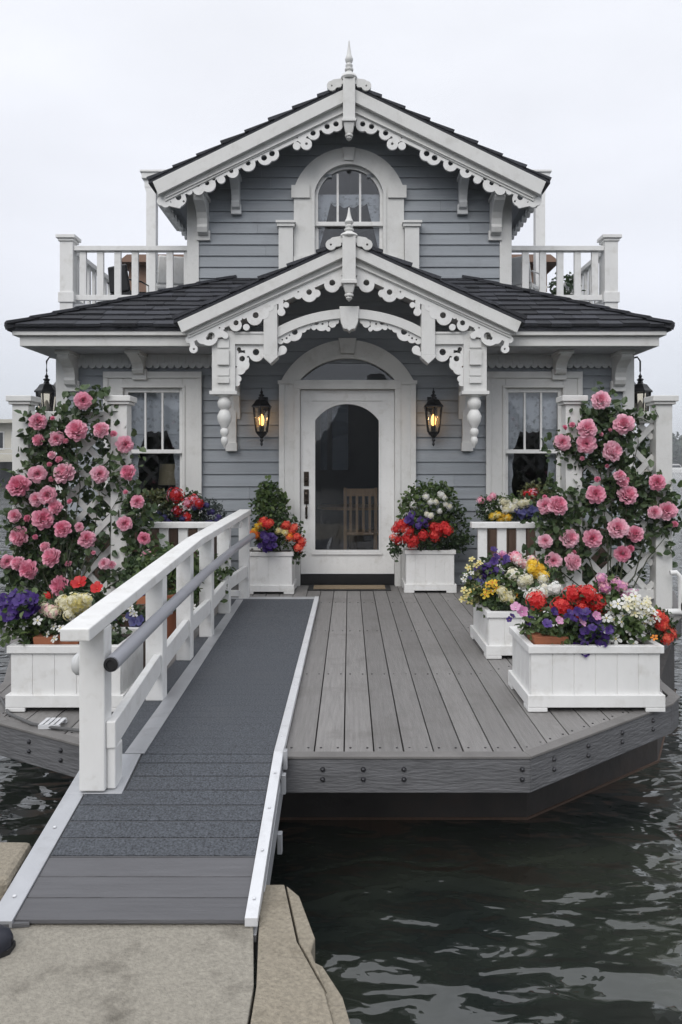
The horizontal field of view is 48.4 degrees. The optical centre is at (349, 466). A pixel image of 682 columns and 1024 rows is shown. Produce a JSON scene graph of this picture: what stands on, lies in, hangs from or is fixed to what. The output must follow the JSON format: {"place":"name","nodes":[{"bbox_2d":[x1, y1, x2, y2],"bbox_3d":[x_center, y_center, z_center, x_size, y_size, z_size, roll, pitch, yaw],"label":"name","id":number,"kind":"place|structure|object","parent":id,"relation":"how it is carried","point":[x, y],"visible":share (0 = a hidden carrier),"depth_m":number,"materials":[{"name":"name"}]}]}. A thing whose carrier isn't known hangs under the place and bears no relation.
{"place":"outdoors","nodes":[
{"label":"outdoors","id":0,"kind":"place"},
{"bbox_2d":[158,464,175,498],"bbox_3d":[-2.060,0.260,8.720,0.270,0.580,0.270,0,0,0],"label":"table lamp","id":1,"kind":"object","parent":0,"point":[166,475],"visible":0.49,"depth_m":8.61,"materials":[{"name":"beige fabric"}]},
{"bbox_2d":[156,255,183,290],"bbox_3d":[-2.172,-2.193,9.270,0.398,0.658,0.408,0,0,-15],"label":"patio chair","id":2,"kind":"object","parent":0,"point":[178,273],"visible":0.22,"depth_m":9.10,"materials":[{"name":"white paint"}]},
{"bbox_2d":[0,472,681,1023],"bbox_3d":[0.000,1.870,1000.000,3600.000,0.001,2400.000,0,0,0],"label":"water","id":3,"kind":"structure","parent":0,"point":[568,912],"depth_m":3.27,"materials":[{"name":"black liquid"}]},
{"bbox_2d":[0,842,30,900],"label":"mooring block","id":4,"kind":"structure","parent":3,"relation":"in","point":[13,856],"depth_m":2.59,"materials":[{"name":"concrete"}]},
{"bbox_2d":[0,885,349,1023],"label":"dock","id":5,"kind":"object","parent":3,"relation":"in","point":[126,973],"visible":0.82,"depth_m":2.11,"materials":[{"name":"concrete"}]},
{"bbox_2d":[0,924,15,957],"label":"bollard","id":6,"kind":"object","parent":5,"relation":"on","point":[7,943],"visible":1,"depth_m":2.20,"materials":[{"name":"black metal"}]},
{"bbox_2d":[1,921,28,927],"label":"metal plate","id":7,"kind":"object","parent":5,"relation":"on","point":[19,924],"visible":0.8,"depth_m":2.32,"materials":[{"name":"grey metal"}]},
{"bbox_2d":[0,582,681,819],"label":"floating deck","id":8,"kind":"structure","parent":3,"relation":"on","point":[409,706],"depth_m":3.98,"materials":[{"name":"grey weathered timber"}]},
{"bbox_2d":[0,696,78,731],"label":"power cable","id":9,"kind":"object","parent":8,"relation":"on","point":[33,723],"visible":0.82,"depth_m":3.65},
{"bbox_2d":[38,718,66,728],"bbox_3d":[-1.427,1.236,3.650,0.102,0.023,0.100,0,0,0],"label":"cable clamp","id":10,"kind":"object","parent":8,"relation":"on","point":[52,721],"visible":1,"depth_m":3.63,"materials":[{"name":"metal"}]},
{"bbox_2d":[6,395,136,596],"bbox_3d":[-2.373,0.324,6.500,1.051,1.847,0.216,0,0,0],"label":"trellis","id":11,"kind":"object","parent":8,"relation":"on","point":[122,414],"visible":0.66,"depth_m":6.43,"materials":[{"name":"white paint"}]},
{"bbox_2d":[0,384,164,601],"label":"climbing rose","id":12,"kind":"object","parent":11,"relation":"attached to","point":[39,518],"visible":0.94,"depth_m":6.36,"materials":[{"name":"pink plant"}]},
{"bbox_2d":[5,627,142,711],"bbox_3d":[-1.448,1.062,4.085,0.601,0.370,0.466,0,0,0],"label":"planter box","id":13,"kind":"object","parent":8,"relation":"on","point":[43,675],"visible":0.58,"depth_m":3.87,"materials":[{"name":"white paint"}]},
{"bbox_2d":[0,586,51,647],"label":"petunia","id":14,"kind":"object","parent":13,"relation":"on","point":[18,608],"visible":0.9,"depth_m":3.90,"materials":[{"name":"purple plant"}]},
{"bbox_2d":[19,592,94,642],"bbox_3d":[-1.453,0.801,3.977,0.368,0.324,0.360,0,0,28],"label":"bedding plant","id":15,"kind":"object","parent":13,"relation":"in","point":[62,611],"visible":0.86,"depth_m":3.88,"materials":[{"name":"beige plant"}]},
{"bbox_2d":[43,576,106,607],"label":"geranium","id":16,"kind":"object","parent":13,"relation":"on","point":[78,584],"visible":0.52,"depth_m":4.18,"materials":[{"name":"red plant"}]},
{"bbox_2d":[110,615,132,643],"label":"bedding plant","id":17,"kind":"object","parent":13,"relation":"in","point":[117,638],"visible":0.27,"depth_m":4.01,"materials":[{"name":"green plant"}]},
{"bbox_2d":[113,604,145,668],"bbox_3d":[-1.397,1.048,4.525,0.325,0.397,0.350,0,0,0],"label":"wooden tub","id":18,"kind":"object","parent":8,"relation":"on","point":[126,623],"visible":0.12,"depth_m":4.55,"materials":[{"name":"wood"}]},
{"bbox_2d":[114,594,145,626],"bbox_3d":[-1.337,0.871,4.463,0.356,0.349,0.410,0,0,0],"label":"petunia","id":19,"kind":"object","parent":18,"relation":"in","point":[131,611],"visible":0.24,"depth_m":4.34,"materials":[{"name":"purple plant"}]},
{"bbox_2d":[116,553,153,586],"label":"shrub","id":20,"kind":"object","parent":8,"relation":"on","point":[133,562],"visible":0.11,"depth_m":5.90,"materials":[{"name":"green plant"}]},
{"bbox_2d":[85,527,216,588],"bbox_3d":[-1.925,0.928,7.470,1.250,0.637,0.300,0,0,0],"label":"wooden tub","id":21,"kind":"object","parent":8,"relation":"on","point":[173,535],"visible":0.02,"depth_m":7.32,"materials":[{"name":"wood"}]},
{"bbox_2d":[133,487,177,529],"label":"bedding plant","id":22,"kind":"object","parent":21,"relation":"in","point":[156,498],"visible":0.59,"depth_m":7.37,"materials":[{"name":"green plant"}]},
{"bbox_2d":[147,510,187,529],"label":"lavender","id":23,"kind":"object","parent":21,"relation":"in","point":[181,518],"visible":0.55,"depth_m":7.29,"materials":[{"name":"green plant"}]},
{"bbox_2d":[157,487,209,529],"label":"geranium","id":24,"kind":"object","parent":21,"relation":"in","point":[190,499],"visible":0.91,"depth_m":7.29,"materials":[{"name":"red plant"}]},
{"bbox_2d":[191,497,226,521],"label":"lavender","id":25,"kind":"object","parent":21,"relation":"in","point":[214,506],"visible":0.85,"depth_m":7.33,"materials":[{"name":"grey plant"}]},
{"bbox_2d":[136,588,175,638],"bbox_3d":[-1.360,1.067,5.350,0.380,0.360,0.380,0,0,0],"label":"flower pot","id":26,"kind":"object","parent":8,"relation":"on","point":[171,623],"visible":0.09,"depth_m":5.26,"materials":[{"name":"ceramic"}]},
{"bbox_2d":[132,541,203,612],"bbox_3d":[-1.279,0.793,5.370,0.536,0.518,0.611,0,0,0],"label":"shrub","id":27,"kind":"object","parent":26,"relation":"in","point":[146,560],"visible":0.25,"depth_m":5.30,"materials":[{"name":"green plant"}]},
{"bbox_2d":[0,509,318,960],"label":"boarding ramp","id":28,"kind":"structure","parent":8,"relation":"on","point":[167,810],"depth_m":2.98,"materials":[{"name":"wood"}]},
{"bbox_2d":[140,522,241,595],"bbox_3d":[-1.415,0.866,6.620,0.940,0.762,0.100,0,0,0],"label":"deck railing","id":29,"kind":"object","parent":8,"relation":"on","point":[164,527],"visible":0.28,"depth_m":6.57,"materials":[{"name":"white paint"}]},
{"bbox_2d":[194,550,235,606],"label":"shrub","id":30,"kind":"object","parent":8,"relation":"on","point":[225,573],"visible":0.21,"depth_m":6.17,"materials":[{"name":"green plant"}]},
{"bbox_2d":[250,547,296,593],"bbox_3d":[-0.790,1.042,7.645,0.496,0.410,0.466,0,0,0],"label":"planter box","id":31,"kind":"object","parent":8,"relation":"on","point":[272,571],"visible":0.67,"depth_m":7.43,"materials":[{"name":"white paint"}]},
{"bbox_2d":[253,529,281,552],"bbox_3d":[-0.799,0.745,7.396,0.279,0.275,0.300,0,0,0],"label":"petunia","id":32,"kind":"object","parent":31,"relation":"in","point":[270,542],"visible":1,"depth_m":7.30,"materials":[{"name":"purple plant"}]},
{"bbox_2d":[248,475,290,549],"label":"shrub","id":33,"kind":"object","parent":31,"relation":"in","point":[267,500],"visible":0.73,"depth_m":7.58,"materials":[{"name":"green plant"}]},
{"bbox_2d":[252,509,303,551],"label":"shrub","id":34,"kind":"object","parent":31,"relation":"in","point":[279,518],"visible":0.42,"depth_m":7.55,"materials":[{"name":"green plant"}]},
{"bbox_2d":[250,517,306,552],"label":"geranium","id":35,"kind":"object","parent":31,"relation":"on","point":[285,530],"visible":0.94,"depth_m":7.34,"materials":[{"name":"orange plant"}]},
{"bbox_2d":[291,540,305,564],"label":"ivy","id":36,"kind":"object","parent":31,"relation":"hanging from","point":[297,555],"visible":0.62,"depth_m":7.47,"materials":[{"name":"green plant"}]},
{"bbox_2d":[4,41,674,585],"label":"floating house","id":37,"kind":"structure","parent":8,"relation":"on","point":[346,297],"depth_m":7.99,"materials":[{"name":"grey wood"}]},
{"bbox_2d":[34,357,55,410],"bbox_3d":[-3.241,-0.810,8.320,0.382,0.920,0.258,0,0,0],"label":"wall lantern","id":38,"kind":"object","parent":37,"relation":"attached to","point":[46,387],"depth_m":8.29,"materials":[{"name":"black metal"}]},
{"bbox_2d":[107,264,148,294],"bbox_3d":[-2.816,-2.193,9.673,0.398,0.658,0.408,0,0,31],"label":"patio chair","id":39,"kind":"object","parent":37,"relation":"on","point":[126,289],"visible":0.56,"depth_m":9.49,"materials":[{"name":"black metal"}]},
{"bbox_2d":[103,371,201,515],"bbox_3d":[-2.060,-0.241,8.010,1.060,1.503,0.240,0,0,0],"label":"window","id":40,"kind":"structure","parent":37,"relation":"in","point":[169,401],"depth_m":7.94,"materials":[{"name":"white paint"}]},
{"bbox_2d":[252,388,271,445],"bbox_3d":[-0.905,-0.510,7.848,0.194,0.600,0.261,0,0,0],"label":"wall lantern","id":41,"kind":"object","parent":37,"relation":"attached to","point":[262,405],"depth_m":7.80,"materials":[{"name":"black metal"}]},
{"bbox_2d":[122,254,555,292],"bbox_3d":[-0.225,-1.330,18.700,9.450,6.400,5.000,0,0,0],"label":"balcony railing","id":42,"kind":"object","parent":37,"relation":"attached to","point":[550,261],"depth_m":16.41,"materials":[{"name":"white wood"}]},
{"bbox_2d":[301,390,393,573],"bbox_3d":[-0.020,0.162,7.973,0.984,1.935,0.123,0,0,0],"label":"door","id":43,"kind":"structure","parent":37,"relation":"in","point":[380,403],"depth_m":7.99,"materials":[{"name":"white paint"}]},
{"bbox_2d":[317,504,378,549],"bbox_3d":[0.050,0.871,9.750,0.920,0.735,0.920,0,0,0],"label":"dining table","id":44,"kind":"object","parent":37,"relation":"in","point":[353,544],"visible":0.48,"depth_m":9.70,"materials":[{"name":"brown wood"}]},
{"bbox_2d":[276,147,421,268],"bbox_3d":[-0.005,-2.770,8.577,1.630,1.640,0.284,0,0,0],"label":"window","id":45,"kind":"structure","parent":37,"relation":"in","point":[300,237],"depth_m":8.54,"materials":[{"name":"white paint"}]},
{"bbox_2d":[343,488,378,549],"bbox_3d":[0.140,0.744,9.120,0.420,0.988,0.400,0,0,0],"label":"dining chair","id":46,"kind":"object","parent":37,"relation":"in","point":[363,493],"visible":0.9,"depth_m":8.93,"materials":[{"name":"brown wood"}]},
{"bbox_2d":[424,388,443,445],"bbox_3d":[0.868,-0.510,7.848,0.194,0.600,0.261,0,0,0],"label":"wall lantern","id":47,"kind":"object","parent":37,"relation":"attached to","point":[432,404],"depth_m":7.80,"materials":[{"name":"black metal"}]},
{"bbox_2d":[486,371,582,515],"bbox_3d":[1.935,-0.241,8.009,1.040,1.503,0.238,0,0,0],"label":"window","id":48,"kind":"structure","parent":37,"relation":"in","point":[516,401],"depth_m":7.94,"materials":[{"name":"white paint"}]},
{"bbox_2d":[546,272,585,294],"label":"shrub","id":49,"kind":"object","parent":37,"relation":"on","point":[569,283],"visible":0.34,"depth_m":9.31,"materials":[{"name":"green plant"}]},
{"bbox_2d":[634,356,652,410],"bbox_3d":[3.129,-0.810,8.320,0.346,0.920,0.258,0,0,0],"label":"wall lantern","id":50,"kind":"object","parent":37,"relation":"attached to","point":[640,386],"depth_m":8.29,"materials":[{"name":"black metal"}]},
{"bbox_2d":[308,585,390,590],"bbox_3d":[0.000,1.240,7.775,0.840,0.015,0.310,0,0,0],"label":"doormat","id":51,"kind":"object","parent":8,"relation":"on","point":[349,588],"visible":1,"depth_m":7.70,"materials":[{"name":"brown fabric"}]},
{"bbox_2d":[401,546,456,592],"bbox_3d":[0.800,1.037,7.690,0.516,0.420,0.416,0,0,0],"label":"planter box","id":52,"kind":"object","parent":8,"relation":"on","point":[428,570],"visible":0.95,"depth_m":7.50,"materials":[{"name":"white paint"}]},
{"bbox_2d":[386,536,402,561],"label":"ivy","id":53,"kind":"object","parent":52,"relation":"hanging from","point":[396,550],"visible":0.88,"depth_m":7.48,"materials":[{"name":"green plant"}]},
{"bbox_2d":[403,510,433,549],"bbox_3d":[0.676,0.655,7.458,0.302,0.452,0.260,0,0,0],"label":"petunia","id":54,"kind":"object","parent":52,"relation":"on","point":[409,518],"visible":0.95,"depth_m":7.41,"materials":[{"name":"purple plant"}]},
{"bbox_2d":[388,519,458,550],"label":"geranium","id":55,"kind":"object","parent":52,"relation":"on","point":[437,534],"visible":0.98,"depth_m":7.39,"materials":[{"name":"red plant"}]},
{"bbox_2d":[396,477,463,549],"bbox_3d":[0.807,0.491,7.644,0.682,0.783,0.571,0,0,0],"label":"shrub","id":56,"kind":"object","parent":52,"relation":"on","point":[441,494],"visible":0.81,"depth_m":7.59,"materials":[{"name":"green plant"}]},
{"bbox_2d":[433,502,474,557],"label":"shrub","id":57,"kind":"object","parent":52,"relation":"in","point":[463,538],"visible":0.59,"depth_m":7.65,"materials":[{"name":"green plant"}]},
{"bbox_2d":[470,596,556,658],"bbox_3d":[1.163,1.095,5.240,0.551,0.305,0.656,0,0,0],"label":"planter box","id":58,"kind":"object","parent":8,"relation":"on","point":[490,634],"visible":0.44,"depth_m":4.93,"materials":[{"name":"white paint"}]},
{"bbox_2d":[459,556,487,606],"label":"bedding plant","id":59,"kind":"object","parent":58,"relation":"in","point":[477,596],"visible":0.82,"depth_m":5.10,"materials":[{"name":"yellow plant"}]},
{"bbox_2d":[474,546,514,594],"bbox_3d":[1.005,0.768,5.241,0.280,0.448,0.342,0,0,24],"label":"petunia","id":60,"kind":"object","parent":58,"relation":"in","point":[503,557],"visible":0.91,"depth_m":5.17,"materials":[{"name":"purple plant"}]},
{"bbox_2d":[460,557,549,617],"bbox_3d":[0.986,0.814,5.159,0.532,0.405,0.543,0,0,-34],"label":"bedding plant","id":61,"kind":"object","parent":58,"relation":"in","point":[534,569],"visible":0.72,"depth_m":5.06,"materials":[{"name":"yellow plant"}]},
{"bbox_2d":[486,585,528,610],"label":"bedding plant","id":62,"kind":"object","parent":58,"relation":"in","point":[507,594],"visible":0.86,"depth_m":4.98,"materials":[{"name":"beige plant"}]},
{"bbox_2d":[500,551,559,606],"bbox_3d":[1.243,0.784,5.230,0.431,0.416,0.548,0,0,0],"label":"bedding plant","id":63,"kind":"object","parent":58,"relation":"on","point":[518,561],"visible":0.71,"depth_m":5.19,"materials":[{"name":"white plant"}]},
{"bbox_2d":[470,522,558,594],"bbox_3d":[1.448,0.866,6.620,0.775,0.762,0.100,0,0,0],"label":"deck railing","id":64,"kind":"object","parent":8,"relation":"on","point":[482,527],"visible":0.32,"depth_m":6.60,"materials":[{"name":"white paint"}]},
{"bbox_2d":[487,527,606,594],"bbox_3d":[1.930,0.928,7.470,1.140,0.637,0.300,0,0,0],"label":"wooden tub","id":65,"kind":"object","parent":8,"relation":"on","point":[492,538],"visible":0.06,"depth_m":7.32,"materials":[{"name":"wood"}]},
{"bbox_2d":[474,492,498,529],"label":"geranium","id":66,"kind":"object","parent":65,"relation":"in","point":[488,499],"visible":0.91,"depth_m":7.35,"materials":[{"name":"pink plant"}]},
{"bbox_2d":[486,510,513,521],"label":"bedding plant","id":67,"kind":"object","parent":65,"relation":"in","point":[501,516],"visible":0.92,"depth_m":7.26,"materials":[{"name":"yellow plant"}]},
{"bbox_2d":[482,492,531,529],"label":"bedding plant","id":68,"kind":"object","parent":65,"relation":"in","point":[509,505],"visible":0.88,"depth_m":7.29,"materials":[{"name":"white plant"}]},
{"bbox_2d":[513,501,546,529],"bbox_3d":[1.765,0.497,7.362,0.400,0.330,0.332,0,0,0],"label":"petunia","id":69,"kind":"object","parent":65,"relation":"in","point":[530,510],"visible":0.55,"depth_m":7.25,"materials":[{"name":"purple plant"}]},
{"bbox_2d":[517,480,551,521],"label":"geranium","id":70,"kind":"object","parent":65,"relation":"in","point":[532,491],"visible":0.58,"depth_m":7.40,"materials":[{"name":"green plant"}]},
{"bbox_2d":[508,626,664,711],"bbox_3d":[1.256,1.062,4.095,0.699,0.370,0.486,0,0,0],"label":"planter box","id":71,"kind":"object","parent":8,"relation":"on","point":[544,674],"visible":0.91,"depth_m":3.87,"materials":[{"name":"white paint"}]},
{"bbox_2d":[523,580,562,621],"bbox_3d":[1.052,0.789,4.165,0.212,0.345,0.212,0,0,0],"label":"petunia","id":72,"kind":"object","parent":71,"relation":"on","point":[550,589],"visible":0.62,"depth_m":4.10,"materials":[{"name":"white plant"}]},
{"bbox_2d":[506,602,591,644],"bbox_3d":[1.067,0.831,3.993,0.408,0.265,0.386,0,0,26],"label":"bedding plant","id":73,"kind":"object","parent":71,"relation":"on","point":[529,624],"visible":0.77,"depth_m":3.93,"materials":[{"name":"green plant"}]},
{"bbox_2d":[525,582,608,643],"bbox_3d":[1.168,0.789,4.045,0.472,0.346,0.337,0,0,0],"label":"geranium","id":74,"kind":"object","parent":71,"relation":"on","point":[573,596],"visible":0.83,"depth_m":3.96,"materials":[{"name":"red plant"}]},
{"bbox_2d":[542,606,617,656],"bbox_3d":[1.191,0.840,3.934,0.430,0.259,0.288,0,0,0],"label":"petunia","id":75,"kind":"object","parent":71,"relation":"in","point":[595,628],"visible":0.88,"depth_m":3.87,"materials":[{"name":"purple plant"}]},
{"bbox_2d":[591,573,638,601],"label":"geranium","id":76,"kind":"object","parent":71,"relation":"on","point":[614,586],"visible":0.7,"depth_m":4.09,"materials":[{"name":"pink plant"}]},
{"bbox_2d":[598,591,660,643],"bbox_3d":[1.443,0.802,4.000,0.356,0.322,0.350,0,0,0],"label":"daisy","id":77,"kind":"object","parent":71,"relation":"on","point":[629,629],"visible":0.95,"depth_m":3.91,"materials":[{"name":"white plant"}]},
{"bbox_2d":[641,607,680,645],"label":"geranium","id":78,"kind":"object","parent":71,"relation":"in","point":[665,629],"visible":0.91,"depth_m":3.96,"materials":[{"name":"red plant"}]},
{"bbox_2d":[556,395,678,609],"bbox_3d":[2.288,0.324,6.500,0.981,1.847,0.216,0,0,0],"label":"trellis","id":79,"kind":"object","parent":8,"relation":"on","point":[657,433],"visible":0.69,"depth_m":6.43,"materials":[{"name":"white paint"}]},
{"bbox_2d":[520,381,681,613],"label":"climbing rose","id":80,"kind":"object","parent":79,"relation":"attached to","point":[627,489],"visible":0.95,"depth_m":6.36,"materials":[{"name":"pink plant"}]},
{"bbox_2d":[665,570,681,614],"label":"mooring pipe","id":81,"kind":"object","parent":8,"relation":"on","point":[678,611],"visible":0.94,"depth_m":6.32,"materials":[{"name":"white metal"}]},
{"bbox_2d":[672,464,681,472],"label":"moored boat","id":82,"kind":"object","parent":3,"relation":"on","point":[676,468],"visible":0.47,"depth_m":235.07,"materials":[{"name":"white paint"}]},
{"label":"marina pontoon","id":83,"kind":"object","parent":3,"relation":"on","visible":0},
{"bbox_2d":[0,419,55,485],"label":"marina building","id":84,"kind":"structure","parent":83,"relation":"on","point":[5,443],"depth_m":66.00,"materials":[{"name":"white paint"}]},
{"bbox_2d":[0,431,4,449],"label":"window","id":85,"kind":"structure","parent":84,"relation":"in","point":[2,433],"depth_m":65.93,"materials":[{"name":"white paint"}]},
{"bbox_2d":[0,0,681,466],"label":"sky","id":86,"kind":"structure","parent":0,"point":[94,94],"materials":[{"name":"white"}]},
{"bbox_2d":[512,256,538,290],"bbox_3d":[2.121,-2.193,9.275,0.398,0.658,0.408,0,0,37],"label":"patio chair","id":87,"kind":"object","parent":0,"point":[517,271],"visible":0.26,"depth_m":9.12,"materials":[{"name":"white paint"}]},
{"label":"far shore terrain","id":88,"kind":"structure","parent":0,"visible":0},
{"bbox_2d":[634,432,681,464],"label":"woods","id":89,"kind":"object","parent":88,"relation":"on","point":[676,451],"visible":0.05,"depth_m":263.24,"materials":[{"name":"grey plant"}]}
]}

